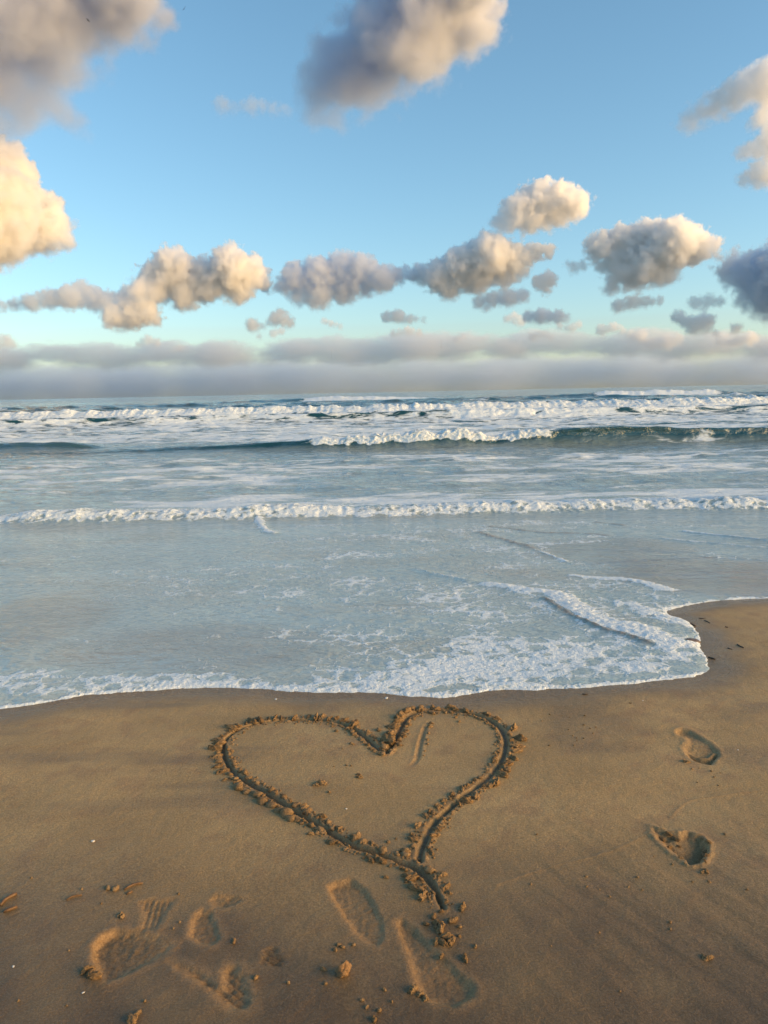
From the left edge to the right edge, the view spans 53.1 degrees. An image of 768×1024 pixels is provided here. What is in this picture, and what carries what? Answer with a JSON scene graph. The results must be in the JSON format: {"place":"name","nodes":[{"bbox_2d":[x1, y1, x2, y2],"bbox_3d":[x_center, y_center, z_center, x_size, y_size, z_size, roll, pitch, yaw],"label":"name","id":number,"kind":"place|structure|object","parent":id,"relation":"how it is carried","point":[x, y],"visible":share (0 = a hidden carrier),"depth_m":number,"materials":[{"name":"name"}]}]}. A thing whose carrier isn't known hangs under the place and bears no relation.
{"place":"outdoors","nodes":[
{"label":"outdoors","id":0,"kind":"place"},
{"bbox_2d":[0,598,767,1023],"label":"beach","id":1,"kind":"structure","parent":0,"point":[134,786],"depth_m":2.52,"materials":[{"name":"beige sand"}]},
{"bbox_2d":[0,892,16,905],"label":"stick","id":2,"kind":"object","parent":1,"relation":"on","point":[11,895],"visible":1,"depth_m":2.25,"materials":[{"name":"brown wood"}]},
{"bbox_2d":[3,905,16,912],"bbox_3d":[-1.072,1.139,2.205,0.036,0.010,0.010,-7,11,-35],"label":"stick","id":3,"kind":"object","parent":1,"relation":"on","point":[9,909],"visible":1,"depth_m":2.20,"materials":[{"name":"brown wood"}]},
{"bbox_2d":[66,894,81,899],"bbox_3d":[-0.910,1.128,2.255,0.045,0.006,0.011,-6,10,-30],"label":"stick","id":4,"kind":"object","parent":1,"relation":"on","point":[74,896],"visible":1,"depth_m":2.26,"materials":[{"name":"brown wood"}]},
{"bbox_2d":[112,884,118,891],"bbox_3d":[-0.799,1.120,2.290,0.020,0.011,0.028,11,25,14],"label":"sand crumb","id":5,"kind":"object","parent":1,"relation":"on","point":[115,888],"visible":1,"depth_m":2.29,"materials":[{"name":"beige sand"}]},
{"bbox_2d":[117,912,124,918],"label":"sand clod","id":6,"kind":"object","parent":1,"relation":"on","point":[121,915],"visible":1,"depth_m":2.17,"materials":[{"name":"brown sand"}]},
{"bbox_2d":[76,891,188,992],"bbox_3d":[-0.674,1.162,2.087,0.285,0.022,0.390,-1,9,0],"label":"footprint","id":7,"kind":"object","parent":1,"relation":"on","point":[118,954],"visible":1,"depth_m":2.08},
{"bbox_2d":[79,965,102,979],"bbox_3d":[-0.747,1.172,1.953,0.044,0.019,0.061,-10,12,-43],"label":"sand clod","id":8,"kind":"object","parent":7,"relation":"on","point":[88,970],"visible":1,"depth_m":1.95,"materials":[{"name":"brown sand"}]},
{"bbox_2d":[124,882,142,889],"bbox_3d":[-0.753,1.118,2.304,0.057,0.009,0.015,-7,11,-35],"label":"stick","id":9,"kind":"object","parent":1,"relation":"on","point":[132,884],"visible":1,"depth_m":2.31,"materials":[{"name":"brown wood"}]},
{"bbox_2d":[126,1009,141,1023],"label":"sand clod","id":10,"kind":"object","parent":1,"relation":"on","point":[131,1019],"visible":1,"depth_m":1.81,"materials":[{"name":"brown sand"}]},
{"bbox_2d":[153,952,267,1021],"bbox_3d":[-0.421,1.178,1.948,0.369,0.016,0.185,6,11,39],"label":"footprint","id":11,"kind":"object","parent":1,"relation":"on","point":[224,987],"visible":1,"depth_m":1.92},
{"bbox_2d":[174,887,256,954],"bbox_3d":[-0.472,1.145,2.159,0.200,0.013,0.285,-1,9,0],"label":"footprint","id":12,"kind":"object","parent":1,"relation":"on","point":[204,925],"visible":1,"depth_m":2.15},
{"bbox_2d":[244,936,298,977],"bbox_3d":[-0.289,1.165,2.013,0.135,0.010,0.150,-1,9,0],"label":"footprint","id":13,"kind":"object","parent":1,"relation":"on","point":[273,957],"visible":1,"depth_m":2.00},
{"bbox_2d":[311,779,326,785],"bbox_3d":[-0.242,1.014,2.883,0.060,0.019,0.039,-1,9,0],"label":"sand clod","id":14,"kind":"object","parent":1,"relation":"on","point":[320,782],"visible":1,"depth_m":2.88,"materials":[{"name":"beige sand"}]},
{"bbox_2d":[335,960,351,978],"bbox_3d":[-0.101,1.154,1.942,0.039,0.046,0.033,14,13,-35],"label":"clay lump","id":15,"kind":"object","parent":1,"relation":"on","point":[342,969],"visible":1,"depth_m":1.93,"materials":[{"name":"beige sand"}]},
{"bbox_2d":[314,871,391,957],"bbox_3d":[-0.067,1.137,2.181,0.186,0.015,0.389,-5,10,-24],"label":"footprint","id":16,"kind":"object","parent":1,"relation":"on","point":[356,906],"visible":1,"depth_m":2.20},
{"bbox_2d":[208,704,527,914],"bbox_3d":[-0.165,0.994,3.019,1.294,0.057,1.393,2,10,21],"label":"heart drawing","id":17,"kind":"object","parent":1,"relation":"on","point":[422,874],"visible":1,"depth_m":2.81},
{"bbox_2d":[371,1015,376,1022],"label":"sand clod","id":18,"kind":"object","parent":1,"relation":"on","point":[373,1019],"visible":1,"depth_m":1.80,"materials":[{"name":"brown sand"}]},
{"bbox_2d":[403,717,436,769],"bbox_3d":[0.156,0.963,3.217,0.082,0.009,0.496,1,9,12],"label":"scratched line","id":19,"kind":"object","parent":1,"relation":"on","point":[416,760],"visible":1,"depth_m":3.18,"materials":[{"name":"beige sand"}]},
{"bbox_2d":[431,912,436,918],"bbox_3d":[0.138,1.128,2.145,0.018,0.010,0.025,-13,21,3],"label":"sand crumb","id":20,"kind":"object","parent":1,"relation":"on","point":[433,915],"visible":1,"depth_m":2.14,"materials":[{"name":"brown sand"}]},
{"bbox_2d":[381,908,491,1019],"bbox_3d":[0.094,1.165,1.978,0.211,0.017,0.413,-7,11,-33],"label":"footprint","id":21,"kind":"object","parent":1,"relation":"on","point":[452,984],"visible":1,"depth_m":1.95},
{"bbox_2d":[407,984,417,994],"bbox_3d":[0.071,1.170,1.889,0.020,0.015,0.034,5,11,32],"label":"sand clod","id":22,"kind":"object","parent":21,"relation":"on","point":[412,989],"visible":1,"depth_m":1.88,"materials":[{"name":"brown sand"}]},
{"bbox_2d":[415,990,423,997],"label":"sand clod","id":23,"kind":"object","parent":21,"relation":"on","point":[419,994],"visible":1,"depth_m":1.87,"materials":[{"name":"brown sand"}]},
{"bbox_2d":[422,994,428,1001],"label":"sand clod","id":24,"kind":"object","parent":21,"relation":"on","point":[425,998],"visible":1,"depth_m":1.86,"materials":[{"name":"brown sand"}]},
{"bbox_2d":[433,932,455,946],"bbox_3d":[0.161,1.140,2.052,0.063,0.022,0.045,-1,9,0],"label":"sand clod","id":25,"kind":"object","parent":21,"relation":"on","point":[448,937],"visible":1,"depth_m":2.05,"materials":[{"name":"brown sand"}]},
{"bbox_2d":[431,919,445,933],"bbox_3d":[0.150,1.132,2.101,0.039,0.023,0.054,-1,9,0],"label":"sand clod","id":26,"kind":"object","parent":1,"relation":"on","point":[439,926],"visible":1,"depth_m":2.10,"materials":[{"name":"brown sand"}]},
{"bbox_2d":[448,917,456,923],"bbox_3d":[0.189,1.129,2.130,0.029,0.014,0.023,-2,9,-7],"label":"sand crumb","id":27,"kind":"object","parent":1,"relation":"on","point":[450,919],"visible":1,"depth_m":2.12,"materials":[{"name":"brown sand"}]},
{"bbox_2d":[458,901,465,911],"bbox_3d":[0.221,1.119,2.181,0.020,0.014,0.040,3,10,25],"label":"sand clod","id":28,"kind":"object","parent":1,"relation":"on","point":[462,907],"visible":1,"depth_m":2.18,"materials":[{"name":"brown sand"}]},
{"bbox_2d":[462,953,467,962],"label":"sand clod","id":29,"kind":"object","parent":1,"relation":"on","point":[464,957],"visible":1,"depth_m":1.98,"materials":[{"name":"brown sand"}]},
{"bbox_2d":[641,822,720,871],"bbox_3d":[0.959,1.079,2.457,0.215,0.045,0.275,-1,9,0],"label":"footprint","id":30,"kind":"object","parent":1,"relation":"on","point":[689,851],"visible":0.98,"depth_m":2.47},
{"bbox_2d":[671,836,679,841],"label":"sand clod","id":31,"kind":"object","parent":30,"relation":"on","point":[675,839],"visible":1,"depth_m":2.49,"materials":[{"name":"brown sand"}]},
{"bbox_2d":[685,638,700,642],"bbox_3d":[1.784,0.746,4.458,0.109,0.028,0.059,5,4,-7],"label":"stone","id":32,"kind":"object","parent":1,"relation":"on","point":[694,640],"visible":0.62,"depth_m":4.44,"materials":[{"name":"grey stone"}]},
{"bbox_2d":[665,725,729,768],"bbox_3d":[1.275,0.971,3.139,0.210,0.041,0.385,-1,9,0],"label":"footprint","id":33,"kind":"object","parent":1,"relation":"on","point":[696,747],"visible":0.98,"depth_m":3.12},
{"bbox_2d":[700,868,708,873],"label":"sand clod","id":34,"kind":"object","parent":1,"relation":"on","point":[705,870],"visible":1,"depth_m":2.31,"materials":[{"name":"beige sand"}]},
{"bbox_2d":[701,954,713,960],"bbox_3d":[0.831,1.143,1.972,0.034,0.010,0.022,1,9,13],"label":"sand clod","id":35,"kind":"object","parent":1,"relation":"on","point":[706,957],"visible":1,"depth_m":1.97,"materials":[{"name":"brown sand"}]},
{"bbox_2d":[0,518,767,708],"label":"shallow water","id":36,"kind":"structure","parent":0,"point":[440,610],"depth_m":5.48,"materials":[{"name":"liquid"}]},
{"bbox_2d":[0,384,767,532],"bbox_3d":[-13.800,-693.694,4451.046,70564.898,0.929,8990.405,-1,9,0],"label":"sea","id":37,"kind":"structure","parent":0,"point":[384,475],"depth_m":18.32,"materials":[{"name":"liquid"}]},
{"bbox_2d":[102,444,140,445],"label":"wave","id":38,"kind":"object","parent":37,"relation":"on","point":[122,444],"visible":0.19,"depth_m":27.83,"materials":[{"name":"liquid"}]},
{"bbox_2d":[115,395,534,404],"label":"wave","id":39,"kind":"object","parent":37,"relation":"on","point":[338,398],"visible":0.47,"depth_m":146.13,"materials":[{"name":"liquid"}]},
{"bbox_2d":[0,491,767,530],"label":"wave","id":40,"kind":"object","parent":37,"relation":"on","point":[220,514],"visible":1,"depth_m":10.68,"materials":[{"name":"liquid"}]},
{"bbox_2d":[0,426,767,459],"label":"wave","id":41,"kind":"object","parent":37,"relation":"on","point":[462,439],"visible":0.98,"depth_m":23.61,"materials":[{"name":"liquid"}]},
{"bbox_2d":[0,403,767,430],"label":"wave","id":42,"kind":"object","parent":37,"relation":"on","point":[521,413],"visible":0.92,"depth_m":46.21,"materials":[{"name":"liquid"}]},
{"bbox_2d":[0,394,767,419],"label":"wave","id":43,"kind":"object","parent":37,"relation":"on","point":[333,408],"visible":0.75,"depth_m":64.31,"materials":[{"name":"liquid"}]},
{"bbox_2d":[0,389,767,407],"bbox_3d":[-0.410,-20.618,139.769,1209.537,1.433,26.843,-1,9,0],"label":"wave","id":44,"kind":"object","parent":37,"relation":"on","point":[676,392],"visible":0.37,"depth_m":135.95,"materials":[{"name":"liquid"}]},
{"bbox_2d":[0,0,767,399],"label":"sky","id":45,"kind":"structure","parent":0,"point":[208,197],"materials":[{"name":"blue"}]}
]}

